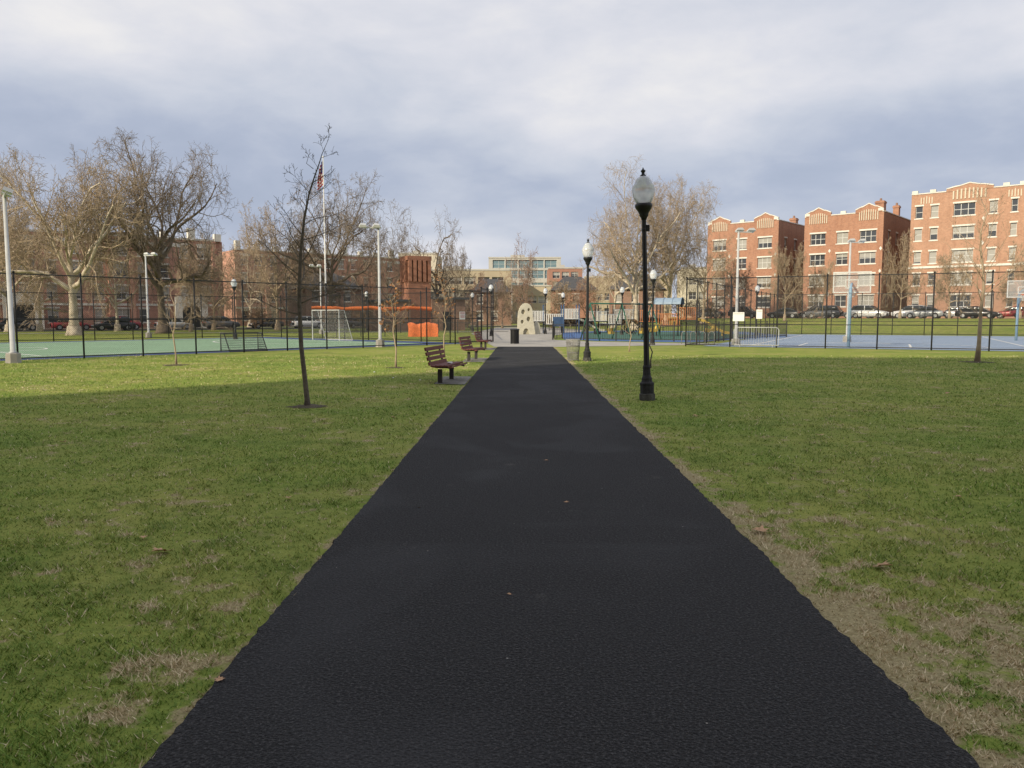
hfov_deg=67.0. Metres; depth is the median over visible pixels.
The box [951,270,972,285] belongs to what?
window
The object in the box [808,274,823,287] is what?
window
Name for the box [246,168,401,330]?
bare tree
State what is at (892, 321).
chain link fence
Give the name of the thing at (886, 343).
court lines
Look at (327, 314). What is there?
bare shrub
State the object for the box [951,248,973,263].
window
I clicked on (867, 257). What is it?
window
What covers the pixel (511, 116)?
sky
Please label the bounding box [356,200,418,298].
bare tree
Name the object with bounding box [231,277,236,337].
street lamp
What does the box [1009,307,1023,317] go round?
parked car
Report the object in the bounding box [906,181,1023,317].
apartment building
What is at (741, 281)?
bare tree
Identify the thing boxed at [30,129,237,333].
bare tree
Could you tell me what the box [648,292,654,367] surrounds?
young tree
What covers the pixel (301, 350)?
young tree
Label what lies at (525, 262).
window
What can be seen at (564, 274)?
window
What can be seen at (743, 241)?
window
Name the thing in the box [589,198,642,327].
bare tree
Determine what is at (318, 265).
floodlight pole
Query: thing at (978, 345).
young tree
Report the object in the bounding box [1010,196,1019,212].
window
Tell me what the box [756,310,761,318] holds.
fence sign
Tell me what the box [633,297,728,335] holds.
play structure
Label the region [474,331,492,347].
park bench
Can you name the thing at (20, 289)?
window
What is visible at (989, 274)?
window
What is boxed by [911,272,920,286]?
window
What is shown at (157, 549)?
fallen leaf
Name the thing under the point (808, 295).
window
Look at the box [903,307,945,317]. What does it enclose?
parked car
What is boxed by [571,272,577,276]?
window
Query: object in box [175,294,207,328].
doorway
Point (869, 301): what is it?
window
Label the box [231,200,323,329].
bare tree
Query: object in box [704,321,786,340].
picket fence
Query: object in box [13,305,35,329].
door
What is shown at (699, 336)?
bike rack
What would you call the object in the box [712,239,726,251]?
window
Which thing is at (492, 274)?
school building
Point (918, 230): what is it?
window
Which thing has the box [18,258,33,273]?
window
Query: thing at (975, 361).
soil
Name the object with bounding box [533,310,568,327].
bare shrub
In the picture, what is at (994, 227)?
window
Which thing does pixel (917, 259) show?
window
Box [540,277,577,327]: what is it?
bare tree
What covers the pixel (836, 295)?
window
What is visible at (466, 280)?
window
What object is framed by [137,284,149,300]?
window
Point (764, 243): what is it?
window
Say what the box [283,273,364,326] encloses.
bare tree
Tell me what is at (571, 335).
playground surface
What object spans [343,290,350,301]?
window
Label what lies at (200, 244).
window
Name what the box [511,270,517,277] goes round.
window
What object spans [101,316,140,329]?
parked car
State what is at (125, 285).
window
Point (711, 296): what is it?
window
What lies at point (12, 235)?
bare tree
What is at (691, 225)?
bare tree
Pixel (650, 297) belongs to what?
window
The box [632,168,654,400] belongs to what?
street lamp
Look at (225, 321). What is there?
parked car
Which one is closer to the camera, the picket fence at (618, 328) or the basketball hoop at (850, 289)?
the basketball hoop at (850, 289)
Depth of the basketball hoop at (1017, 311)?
51.79 m
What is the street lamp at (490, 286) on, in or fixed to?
on the plaza
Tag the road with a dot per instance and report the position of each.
(230, 329)
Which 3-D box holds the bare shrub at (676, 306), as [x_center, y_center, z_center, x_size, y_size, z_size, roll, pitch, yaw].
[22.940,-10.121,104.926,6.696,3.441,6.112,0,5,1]
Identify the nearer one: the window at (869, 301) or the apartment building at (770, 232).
the window at (869, 301)
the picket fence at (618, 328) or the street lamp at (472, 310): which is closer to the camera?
the street lamp at (472, 310)
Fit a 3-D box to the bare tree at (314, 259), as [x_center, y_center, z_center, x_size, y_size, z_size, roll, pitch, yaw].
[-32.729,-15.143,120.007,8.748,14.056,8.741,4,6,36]
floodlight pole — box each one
[1,186,21,362]
[144,252,157,337]
[309,264,323,333]
[359,223,384,346]
[731,227,755,344]
[843,238,865,341]
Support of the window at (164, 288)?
in the apartment building at (163, 270)
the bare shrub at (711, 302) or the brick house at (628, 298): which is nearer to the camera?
the bare shrub at (711, 302)
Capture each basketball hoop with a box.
[833,271,871,347]
[1006,280,1023,340]
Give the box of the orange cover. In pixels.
[408,322,437,336]
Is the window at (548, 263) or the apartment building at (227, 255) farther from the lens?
the window at (548, 263)
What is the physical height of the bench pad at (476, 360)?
0.001 m
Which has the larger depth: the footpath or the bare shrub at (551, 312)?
the bare shrub at (551, 312)
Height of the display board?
1.600 m
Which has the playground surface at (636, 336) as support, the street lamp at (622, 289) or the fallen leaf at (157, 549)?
the street lamp at (622, 289)
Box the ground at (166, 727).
[0,317,1023,767]
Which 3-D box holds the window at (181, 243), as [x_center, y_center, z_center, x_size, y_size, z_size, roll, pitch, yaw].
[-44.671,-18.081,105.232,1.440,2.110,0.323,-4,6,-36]
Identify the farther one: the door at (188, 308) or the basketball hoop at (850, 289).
the door at (188, 308)
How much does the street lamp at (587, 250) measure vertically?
4.398 m
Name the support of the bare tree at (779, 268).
on the ground at (166, 727)
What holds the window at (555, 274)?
in the office building at (560, 272)
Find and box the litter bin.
[510,329,519,343]
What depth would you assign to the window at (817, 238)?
114.34 m
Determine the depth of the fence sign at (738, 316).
40.78 m
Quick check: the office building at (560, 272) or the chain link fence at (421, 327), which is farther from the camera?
the office building at (560, 272)
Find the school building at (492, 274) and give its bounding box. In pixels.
[431,266,510,323]
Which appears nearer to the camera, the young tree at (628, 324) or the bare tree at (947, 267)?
the young tree at (628, 324)
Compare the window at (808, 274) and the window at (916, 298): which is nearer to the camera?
the window at (916, 298)
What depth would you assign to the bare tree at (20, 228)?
81.42 m
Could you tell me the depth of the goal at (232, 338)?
35.72 m
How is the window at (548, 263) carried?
in the office building at (543, 264)
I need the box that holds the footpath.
[0,331,507,333]
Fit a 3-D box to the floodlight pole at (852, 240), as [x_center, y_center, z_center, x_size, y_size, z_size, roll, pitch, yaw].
[21.666,-5.911,48.942,1.260,6.515,0.486,-1,5,-8]
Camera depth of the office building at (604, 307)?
176.63 m
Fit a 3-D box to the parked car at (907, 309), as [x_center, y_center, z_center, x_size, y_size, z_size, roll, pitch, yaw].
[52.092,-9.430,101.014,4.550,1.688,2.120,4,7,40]
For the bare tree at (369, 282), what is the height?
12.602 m
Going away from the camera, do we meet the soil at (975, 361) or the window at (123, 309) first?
the soil at (975, 361)
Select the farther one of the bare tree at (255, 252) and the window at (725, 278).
the window at (725, 278)
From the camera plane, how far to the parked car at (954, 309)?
97.19 m
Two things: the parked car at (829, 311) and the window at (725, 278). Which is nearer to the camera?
the parked car at (829, 311)
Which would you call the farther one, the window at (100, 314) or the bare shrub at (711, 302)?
the bare shrub at (711, 302)
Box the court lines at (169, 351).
[1,338,372,356]
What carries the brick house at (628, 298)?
on the ground at (166, 727)
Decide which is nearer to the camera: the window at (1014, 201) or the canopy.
the canopy
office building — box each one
[398,250,441,268]
[488,255,560,319]
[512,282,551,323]
[547,265,582,287]
[584,274,671,320]
[676,264,706,317]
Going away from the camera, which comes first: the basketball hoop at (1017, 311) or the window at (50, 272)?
the basketball hoop at (1017, 311)
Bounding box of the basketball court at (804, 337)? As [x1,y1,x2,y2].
[706,334,1023,350]
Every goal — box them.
[220,332,267,351]
[312,310,351,340]
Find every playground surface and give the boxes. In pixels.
[563,331,784,341]
[584,331,751,339]
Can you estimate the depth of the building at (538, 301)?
179.04 m
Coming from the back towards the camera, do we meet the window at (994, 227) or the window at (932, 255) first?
the window at (932, 255)
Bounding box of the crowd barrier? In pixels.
[733,327,778,347]
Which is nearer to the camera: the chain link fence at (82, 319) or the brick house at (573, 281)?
the chain link fence at (82, 319)
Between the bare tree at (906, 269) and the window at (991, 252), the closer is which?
the bare tree at (906, 269)
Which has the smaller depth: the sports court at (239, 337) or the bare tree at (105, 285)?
the sports court at (239, 337)
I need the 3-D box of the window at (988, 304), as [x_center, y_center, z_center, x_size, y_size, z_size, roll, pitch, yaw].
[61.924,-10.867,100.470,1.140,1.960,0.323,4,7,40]
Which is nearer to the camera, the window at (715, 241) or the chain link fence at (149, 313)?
the chain link fence at (149, 313)
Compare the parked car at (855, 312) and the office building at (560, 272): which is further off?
the office building at (560, 272)
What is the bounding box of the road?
[0,326,550,331]
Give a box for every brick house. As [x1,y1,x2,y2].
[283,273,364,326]
[470,279,512,325]
[551,277,595,325]
[609,275,666,323]
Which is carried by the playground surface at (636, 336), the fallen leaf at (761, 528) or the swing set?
the swing set
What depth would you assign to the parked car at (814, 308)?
108.69 m
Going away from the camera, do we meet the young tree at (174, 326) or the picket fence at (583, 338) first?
the young tree at (174, 326)
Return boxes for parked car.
[0,320,36,330]
[50,320,90,329]
[91,320,135,330]
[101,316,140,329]
[154,320,188,328]
[202,316,239,328]
[248,319,283,327]
[291,316,324,327]
[345,319,363,327]
[693,308,725,317]
[728,306,755,317]
[767,308,801,317]
[803,306,829,317]
[805,305,843,317]
[851,305,888,317]
[891,305,927,317]
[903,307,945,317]
[944,307,977,317]
[955,306,1000,317]
[996,306,1022,317]
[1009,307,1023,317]
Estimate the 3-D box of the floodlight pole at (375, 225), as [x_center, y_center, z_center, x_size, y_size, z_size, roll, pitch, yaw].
[-7.417,-5.218,40.948,1.260,6.515,0.485,-1,5,-8]
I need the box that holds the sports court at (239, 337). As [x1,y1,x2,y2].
[0,337,460,360]
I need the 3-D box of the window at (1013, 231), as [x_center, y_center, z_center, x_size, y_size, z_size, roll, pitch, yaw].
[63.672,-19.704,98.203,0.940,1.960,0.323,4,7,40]
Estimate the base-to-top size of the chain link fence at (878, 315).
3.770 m
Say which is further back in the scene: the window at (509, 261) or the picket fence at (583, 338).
the window at (509, 261)
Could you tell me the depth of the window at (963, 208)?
101.65 m
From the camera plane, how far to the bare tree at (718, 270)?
96.53 m
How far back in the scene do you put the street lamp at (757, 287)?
65.21 m
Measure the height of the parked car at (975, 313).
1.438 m
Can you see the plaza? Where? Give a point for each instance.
(502, 339)
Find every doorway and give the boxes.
[2,291,44,329]
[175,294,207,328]
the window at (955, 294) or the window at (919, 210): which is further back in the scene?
the window at (919, 210)
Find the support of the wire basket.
on the ground at (166, 727)
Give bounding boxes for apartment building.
[0,217,223,329]
[222,240,400,325]
[706,212,804,317]
[802,198,910,317]
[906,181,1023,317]
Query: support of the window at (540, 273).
in the office building at (543, 264)
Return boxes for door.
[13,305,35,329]
[183,307,200,328]
[443,312,449,330]
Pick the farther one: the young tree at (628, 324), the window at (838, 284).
the window at (838, 284)
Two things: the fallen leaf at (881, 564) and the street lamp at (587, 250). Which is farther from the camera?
the street lamp at (587, 250)
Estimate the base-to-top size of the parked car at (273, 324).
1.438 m
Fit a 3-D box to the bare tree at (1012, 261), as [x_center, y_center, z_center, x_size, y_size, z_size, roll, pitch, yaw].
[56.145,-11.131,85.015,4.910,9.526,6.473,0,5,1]
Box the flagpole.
[317,156,328,331]
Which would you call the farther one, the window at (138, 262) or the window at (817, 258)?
the window at (817, 258)
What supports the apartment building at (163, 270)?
on the ground at (166, 727)
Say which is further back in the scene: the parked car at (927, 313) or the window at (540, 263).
the window at (540, 263)
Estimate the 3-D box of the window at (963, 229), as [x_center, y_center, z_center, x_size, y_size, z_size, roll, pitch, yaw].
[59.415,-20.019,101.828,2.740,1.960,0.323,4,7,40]
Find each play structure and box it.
[533,305,604,332]
[584,305,641,331]
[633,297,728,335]
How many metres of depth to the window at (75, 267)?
97.80 m
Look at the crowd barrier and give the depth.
39.80 m
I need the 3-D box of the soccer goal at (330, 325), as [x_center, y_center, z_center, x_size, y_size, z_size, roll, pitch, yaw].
[-12.324,-4.027,53.022,3.070,2.101,1.159,4,7,40]
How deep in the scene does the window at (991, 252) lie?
100.05 m
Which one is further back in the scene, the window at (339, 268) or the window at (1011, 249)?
the window at (339, 268)
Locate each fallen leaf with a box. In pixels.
[151,547,172,550]
[752,525,769,531]
[871,561,890,566]
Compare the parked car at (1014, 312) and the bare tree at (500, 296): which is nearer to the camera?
the parked car at (1014, 312)
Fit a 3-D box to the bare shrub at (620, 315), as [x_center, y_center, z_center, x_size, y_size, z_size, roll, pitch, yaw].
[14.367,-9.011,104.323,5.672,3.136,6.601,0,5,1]
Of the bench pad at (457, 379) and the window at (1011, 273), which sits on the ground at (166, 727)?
the bench pad at (457, 379)
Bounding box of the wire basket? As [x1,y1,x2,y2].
[566,339,580,360]
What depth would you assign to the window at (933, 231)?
104.16 m
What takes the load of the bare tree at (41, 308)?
on the ground at (166, 727)
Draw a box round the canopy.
[311,306,431,336]
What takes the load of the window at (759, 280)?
in the apartment building at (770, 232)
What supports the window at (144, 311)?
in the apartment building at (163, 270)
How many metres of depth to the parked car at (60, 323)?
91.70 m
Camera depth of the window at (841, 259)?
112.38 m
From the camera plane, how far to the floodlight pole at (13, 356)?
26.71 m
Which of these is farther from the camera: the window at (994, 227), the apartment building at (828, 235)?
the apartment building at (828, 235)
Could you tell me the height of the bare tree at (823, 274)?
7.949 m
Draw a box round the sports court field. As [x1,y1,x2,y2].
[0,338,419,357]
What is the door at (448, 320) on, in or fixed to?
in the park building at (415, 271)
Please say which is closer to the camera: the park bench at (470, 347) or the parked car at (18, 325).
the park bench at (470, 347)
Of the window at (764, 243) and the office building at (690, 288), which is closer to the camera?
the window at (764, 243)
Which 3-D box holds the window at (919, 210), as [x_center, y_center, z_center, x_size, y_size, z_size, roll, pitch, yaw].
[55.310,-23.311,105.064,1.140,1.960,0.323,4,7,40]
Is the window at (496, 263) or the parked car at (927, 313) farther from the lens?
the window at (496, 263)
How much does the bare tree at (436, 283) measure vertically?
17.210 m
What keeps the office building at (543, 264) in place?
on the ground at (166, 727)
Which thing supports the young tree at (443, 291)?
on the ground at (166, 727)
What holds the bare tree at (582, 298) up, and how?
on the ground at (166, 727)
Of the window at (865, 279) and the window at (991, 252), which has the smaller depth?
the window at (991, 252)
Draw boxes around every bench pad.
[435,376,471,383]
[463,358,486,361]
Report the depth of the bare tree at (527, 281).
119.17 m
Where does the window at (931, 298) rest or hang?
in the apartment building at (934, 212)
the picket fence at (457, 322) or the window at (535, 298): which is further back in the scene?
the window at (535, 298)
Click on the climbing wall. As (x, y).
(526, 324)
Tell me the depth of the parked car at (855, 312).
98.59 m
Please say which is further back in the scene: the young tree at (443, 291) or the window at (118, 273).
the window at (118, 273)
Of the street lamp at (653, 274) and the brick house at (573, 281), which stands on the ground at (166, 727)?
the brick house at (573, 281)
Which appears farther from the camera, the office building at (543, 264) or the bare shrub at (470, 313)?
the office building at (543, 264)
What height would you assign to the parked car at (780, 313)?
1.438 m
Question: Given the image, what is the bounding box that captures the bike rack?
[681,331,717,344]
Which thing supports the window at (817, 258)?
in the apartment building at (828, 235)
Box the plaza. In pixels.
[471,327,721,346]
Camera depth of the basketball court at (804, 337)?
50.04 m
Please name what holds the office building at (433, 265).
on the ground at (166, 727)
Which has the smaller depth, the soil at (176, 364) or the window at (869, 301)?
the soil at (176, 364)
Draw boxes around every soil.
[163,364,189,365]
[287,404,326,407]
[957,361,993,362]
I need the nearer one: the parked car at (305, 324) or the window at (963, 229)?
the window at (963, 229)
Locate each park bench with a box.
[424,345,466,383]
[458,336,486,360]
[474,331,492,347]
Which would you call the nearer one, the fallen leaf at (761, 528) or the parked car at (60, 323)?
the fallen leaf at (761, 528)
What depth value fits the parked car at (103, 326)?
89.39 m
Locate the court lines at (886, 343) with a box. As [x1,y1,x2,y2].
[754,335,1021,348]
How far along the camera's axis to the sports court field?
42.92 m
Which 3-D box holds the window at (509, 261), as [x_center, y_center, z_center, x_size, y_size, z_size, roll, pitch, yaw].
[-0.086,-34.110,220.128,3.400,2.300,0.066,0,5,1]
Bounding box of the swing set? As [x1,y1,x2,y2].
[580,303,660,340]
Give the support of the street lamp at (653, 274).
on the plaza
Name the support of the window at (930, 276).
in the apartment building at (934, 212)
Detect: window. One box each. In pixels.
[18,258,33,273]
[19,282,35,291]
[45,260,56,274]
[46,282,57,299]
[46,307,59,323]
[72,260,80,274]
[94,307,104,322]
[113,261,127,276]
[114,284,129,299]
[117,307,129,316]
[137,262,147,277]
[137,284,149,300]
[138,307,150,322]
[161,263,169,278]
[163,285,170,300]
[179,243,187,258]
[196,244,211,259]
[338,259,344,269]
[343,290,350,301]
[464,277,475,283]
[493,260,504,267]
[506,260,517,267]
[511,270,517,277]
[519,260,530,267]
[519,270,530,277]
[527,296,536,302]
[532,260,543,267]
[532,270,543,277]
[538,296,547,302]
[545,260,556,267]
[553,272,559,277]
[562,272,568,277]
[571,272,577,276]
[616,291,621,302]
[648,291,655,302]
[711,296,723,307]
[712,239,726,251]
[713,258,725,270]
[713,278,725,289]
[736,237,746,250]
[736,257,746,269]
[755,295,769,307]
[756,256,771,268]
[756,276,771,288]
[757,236,772,248]
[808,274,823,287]
[808,295,822,306]
[809,232,825,245]
[809,253,825,266]
[834,273,847,286]
[834,294,846,306]
[835,230,848,244]
[835,252,847,265]
[857,293,874,304]
[858,250,876,264]
[858,272,875,285]
[859,228,876,242]
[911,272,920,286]
[911,294,919,304]
[912,250,921,264]
[913,227,922,241]
[914,205,923,219]
[926,272,933,285]
[926,294,935,306]
[927,249,937,263]
[929,226,938,240]
[930,203,939,218]
[948,293,971,307]
[951,224,975,239]
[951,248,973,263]
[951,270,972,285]
[952,200,976,216]
[984,293,992,307]
[985,270,994,284]
[986,246,996,261]
[987,222,997,237]
[988,198,998,213]
[1007,245,1016,260]
[1007,269,1014,284]
[1009,221,1017,236]
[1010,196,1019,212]
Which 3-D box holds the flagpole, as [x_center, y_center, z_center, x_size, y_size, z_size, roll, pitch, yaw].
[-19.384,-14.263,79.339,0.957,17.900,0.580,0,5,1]
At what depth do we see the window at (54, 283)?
96.41 m
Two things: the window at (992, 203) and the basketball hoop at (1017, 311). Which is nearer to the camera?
the basketball hoop at (1017, 311)
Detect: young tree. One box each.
[153,269,196,363]
[248,125,368,404]
[375,279,413,366]
[428,264,455,353]
[622,301,637,351]
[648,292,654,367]
[939,184,1023,361]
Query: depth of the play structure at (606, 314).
79.50 m
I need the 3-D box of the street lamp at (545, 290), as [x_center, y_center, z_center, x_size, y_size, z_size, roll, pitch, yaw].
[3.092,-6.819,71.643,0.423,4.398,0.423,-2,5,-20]
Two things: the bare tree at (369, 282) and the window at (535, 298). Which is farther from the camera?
the window at (535, 298)
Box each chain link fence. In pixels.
[0,271,481,359]
[0,290,262,341]
[261,290,480,341]
[480,287,493,342]
[685,270,1023,350]
[685,277,774,343]
[773,291,1023,335]
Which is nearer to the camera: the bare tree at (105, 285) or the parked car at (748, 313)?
the bare tree at (105, 285)
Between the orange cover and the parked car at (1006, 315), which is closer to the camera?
the orange cover
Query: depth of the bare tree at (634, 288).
92.55 m
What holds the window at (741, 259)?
in the apartment building at (770, 232)
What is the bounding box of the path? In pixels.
[142,347,979,767]
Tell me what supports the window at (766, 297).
in the apartment building at (770, 232)
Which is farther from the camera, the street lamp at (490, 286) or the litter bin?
the street lamp at (490, 286)
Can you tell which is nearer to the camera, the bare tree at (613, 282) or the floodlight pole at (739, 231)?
the floodlight pole at (739, 231)
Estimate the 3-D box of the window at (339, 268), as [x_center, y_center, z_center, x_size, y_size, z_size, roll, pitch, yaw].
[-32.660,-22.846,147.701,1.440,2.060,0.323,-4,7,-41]
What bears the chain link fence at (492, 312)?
on the plaza
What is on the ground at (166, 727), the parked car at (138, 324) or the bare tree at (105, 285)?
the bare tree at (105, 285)
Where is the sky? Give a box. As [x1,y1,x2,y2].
[0,0,1023,316]
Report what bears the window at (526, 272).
in the office building at (543, 264)
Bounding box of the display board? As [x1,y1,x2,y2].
[553,317,562,338]
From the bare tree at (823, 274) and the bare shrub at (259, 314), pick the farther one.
the bare shrub at (259, 314)
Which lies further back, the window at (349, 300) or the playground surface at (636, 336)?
the window at (349, 300)
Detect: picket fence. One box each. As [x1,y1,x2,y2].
[329,320,476,332]
[549,319,718,330]
[552,321,616,340]
[615,321,704,341]
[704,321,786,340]
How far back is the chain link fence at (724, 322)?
51.11 m
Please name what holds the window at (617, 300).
in the brick house at (628, 298)
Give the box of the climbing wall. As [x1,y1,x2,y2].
[517,303,540,333]
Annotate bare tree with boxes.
[0,144,164,334]
[0,152,63,331]
[0,203,36,285]
[0,211,91,331]
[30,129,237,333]
[72,214,154,330]
[167,238,236,331]
[177,228,261,329]
[222,215,278,327]
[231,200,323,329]
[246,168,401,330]
[272,246,329,322]
[344,253,385,310]
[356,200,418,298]
[396,204,482,329]
[434,231,477,325]
[461,271,498,325]
[486,278,518,327]
[490,232,542,326]
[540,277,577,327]
[568,274,601,326]
[573,154,697,329]
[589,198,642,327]
[625,173,720,326]
[670,191,739,322]
[715,258,756,317]
[762,242,811,320]
[804,258,837,319]
[858,230,932,318]
[928,252,981,318]
[994,239,1023,318]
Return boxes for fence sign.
[460,312,464,318]
[733,312,743,320]
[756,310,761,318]
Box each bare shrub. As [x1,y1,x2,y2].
[244,306,273,328]
[308,305,351,321]
[349,305,365,327]
[465,309,484,327]
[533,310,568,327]
[599,305,631,327]
[657,297,706,321]
[698,297,727,318]
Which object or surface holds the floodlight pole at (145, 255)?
on the ground at (166, 727)
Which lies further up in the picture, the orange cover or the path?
the orange cover
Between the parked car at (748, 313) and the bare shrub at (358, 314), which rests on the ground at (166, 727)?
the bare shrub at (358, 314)
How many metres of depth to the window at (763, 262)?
119.98 m
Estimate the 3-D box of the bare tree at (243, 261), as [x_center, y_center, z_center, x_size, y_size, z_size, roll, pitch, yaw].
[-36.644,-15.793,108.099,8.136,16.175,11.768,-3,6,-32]
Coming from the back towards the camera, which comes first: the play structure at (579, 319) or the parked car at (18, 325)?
the parked car at (18, 325)
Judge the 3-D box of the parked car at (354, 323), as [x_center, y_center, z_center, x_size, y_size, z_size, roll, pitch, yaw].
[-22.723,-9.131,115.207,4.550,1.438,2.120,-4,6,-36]
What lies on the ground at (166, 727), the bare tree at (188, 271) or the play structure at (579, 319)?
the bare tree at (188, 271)
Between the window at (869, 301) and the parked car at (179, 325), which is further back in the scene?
the window at (869, 301)
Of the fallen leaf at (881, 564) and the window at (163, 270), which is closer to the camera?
the fallen leaf at (881, 564)
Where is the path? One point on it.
(654, 609)
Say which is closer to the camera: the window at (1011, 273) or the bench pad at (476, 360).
the bench pad at (476, 360)
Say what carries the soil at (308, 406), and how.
on the ground at (166, 727)
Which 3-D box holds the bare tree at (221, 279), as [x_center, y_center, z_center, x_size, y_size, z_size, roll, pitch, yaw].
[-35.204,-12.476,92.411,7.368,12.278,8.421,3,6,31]
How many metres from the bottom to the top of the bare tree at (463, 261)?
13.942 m
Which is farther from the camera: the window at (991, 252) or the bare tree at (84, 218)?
the window at (991, 252)
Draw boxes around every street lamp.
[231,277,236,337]
[471,292,473,330]
[489,283,493,335]
[543,286,547,333]
[582,239,593,360]
[620,285,624,334]
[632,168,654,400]
[650,267,656,344]
[755,284,759,335]
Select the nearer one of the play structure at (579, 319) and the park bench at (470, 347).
the park bench at (470, 347)
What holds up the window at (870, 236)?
in the apartment building at (828, 235)
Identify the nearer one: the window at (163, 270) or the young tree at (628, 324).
the young tree at (628, 324)
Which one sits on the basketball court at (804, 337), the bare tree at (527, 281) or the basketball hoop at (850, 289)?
the basketball hoop at (850, 289)
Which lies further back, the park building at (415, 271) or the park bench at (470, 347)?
the park building at (415, 271)
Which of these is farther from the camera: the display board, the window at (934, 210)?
the window at (934, 210)
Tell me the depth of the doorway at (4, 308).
93.62 m
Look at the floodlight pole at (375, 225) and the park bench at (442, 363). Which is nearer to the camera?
the park bench at (442, 363)
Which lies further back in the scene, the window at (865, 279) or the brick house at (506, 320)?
the brick house at (506, 320)
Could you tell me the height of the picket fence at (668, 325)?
1.320 m
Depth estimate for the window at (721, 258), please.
124.85 m
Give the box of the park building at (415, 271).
[364,255,469,330]
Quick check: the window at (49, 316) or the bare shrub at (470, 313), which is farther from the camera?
the bare shrub at (470, 313)
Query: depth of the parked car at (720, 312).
112.32 m
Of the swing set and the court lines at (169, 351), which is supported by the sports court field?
the court lines at (169, 351)
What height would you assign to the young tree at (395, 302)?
2.826 m
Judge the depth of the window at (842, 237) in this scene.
112.08 m
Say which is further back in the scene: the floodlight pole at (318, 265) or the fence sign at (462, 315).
the floodlight pole at (318, 265)
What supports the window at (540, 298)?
in the building at (538, 301)
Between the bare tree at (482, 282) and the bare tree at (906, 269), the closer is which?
the bare tree at (906, 269)

